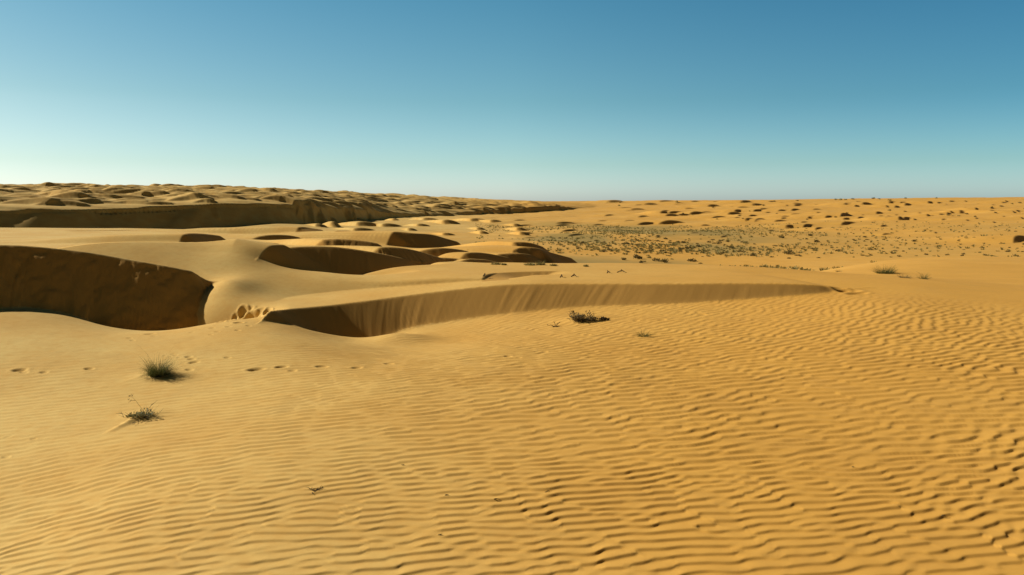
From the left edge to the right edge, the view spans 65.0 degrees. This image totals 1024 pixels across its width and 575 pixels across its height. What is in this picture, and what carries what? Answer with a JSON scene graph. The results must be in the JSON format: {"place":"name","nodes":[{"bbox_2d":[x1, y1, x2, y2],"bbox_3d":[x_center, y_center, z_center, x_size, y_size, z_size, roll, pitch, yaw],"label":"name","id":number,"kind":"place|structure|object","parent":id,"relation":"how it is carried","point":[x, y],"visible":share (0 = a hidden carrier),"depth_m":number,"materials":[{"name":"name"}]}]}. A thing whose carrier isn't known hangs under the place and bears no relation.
{"place":"outdoors","nodes":[
{"label":"outdoors","id":0,"kind":"place"},
{"bbox_2d":[0,227,1023,574],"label":"ground","id":1,"kind":"structure","parent":0,"point":[388,391],"depth_m":11.93,"materials":[{"name":"beige sand"}]},
{"bbox_2d":[116,395,163,422],"bbox_3d":[-5.506,1.775,11.927,0.632,0.364,0.633,-5,8,-41],"label":"desert plant","id":2,"kind":"object","parent":1,"relation":"on","point":[141,414],"visible":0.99,"depth_m":11.95,"materials":[{"name":"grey plant"}]},
{"bbox_2d":[138,351,184,379],"bbox_3d":[-6.380,1.313,14.494,0.937,0.652,0.872,0,6,0],"label":"grass tuft","id":3,"kind":"object","parent":1,"relation":"on","point":[153,371],"visible":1,"depth_m":14.43,"materials":[{"name":"plant"}]},
{"bbox_2d":[305,486,322,493],"bbox_3d":[-2.048,2.102,8.424,0.162,0.052,0.229,-4,7,-35],"label":"dead twig","id":4,"kind":"object","parent":1,"relation":"on","point":[316,489],"visible":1,"depth_m":8.44,"materials":[{"name":"brown wood"}]},
{"bbox_2d":[567,309,609,321],"bbox_3d":[1.926,0.733,20.402,1.140,0.324,0.726,0,6,0],"label":"dry bush","id":5,"kind":"object","parent":1,"relation":"on","point":[577,317],"visible":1,"depth_m":20.43,"materials":[{"name":"brown plant"}]},
{"bbox_2d":[634,330,652,336],"bbox_3d":[2.934,1.010,17.931,0.497,0.253,0.519,-2,7,-22],"label":"grass tuft","id":6,"kind":"object","parent":1,"relation":"on","point":[647,335],"visible":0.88,"depth_m":17.89,"materials":[{"name":"plant"}]},
{"bbox_2d":[475,221,1022,270],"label":"ground cover","id":7,"kind":"object","parent":1,"relation":"on","point":[587,244],"visible":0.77,"depth_m":172.79,"materials":[{"name":"brown plant"}]},
{"bbox_2d":[873,266,897,273],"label":"grass tuft","id":8,"kind":"object","parent":1,"relation":"on","point":[883,271],"visible":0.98,"depth_m":41.14,"materials":[{"name":"plant"}]},
{"bbox_2d":[915,272,928,278],"bbox_3d":[14.493,-0.432,28.303,0.619,0.323,0.573,-4,8,-36],"label":"grass tuft","id":9,"kind":"object","parent":1,"relation":"on","point":[926,276],"visible":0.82,"depth_m":28.29,"materials":[{"name":"brown plant"}]},
{"bbox_2d":[0,182,1023,244],"bbox_3d":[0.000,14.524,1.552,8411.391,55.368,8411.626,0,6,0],"label":"hills","id":10,"kind":"structure","parent":0,"point":[90,205],"depth_m":296.69,"materials":[{"name":"beige sand"}]},
{"bbox_2d":[0,0,1023,200],"label":"sky","id":11,"kind":"structure","parent":0,"point":[528,100],"materials":[{"name":"blue"}]}
]}

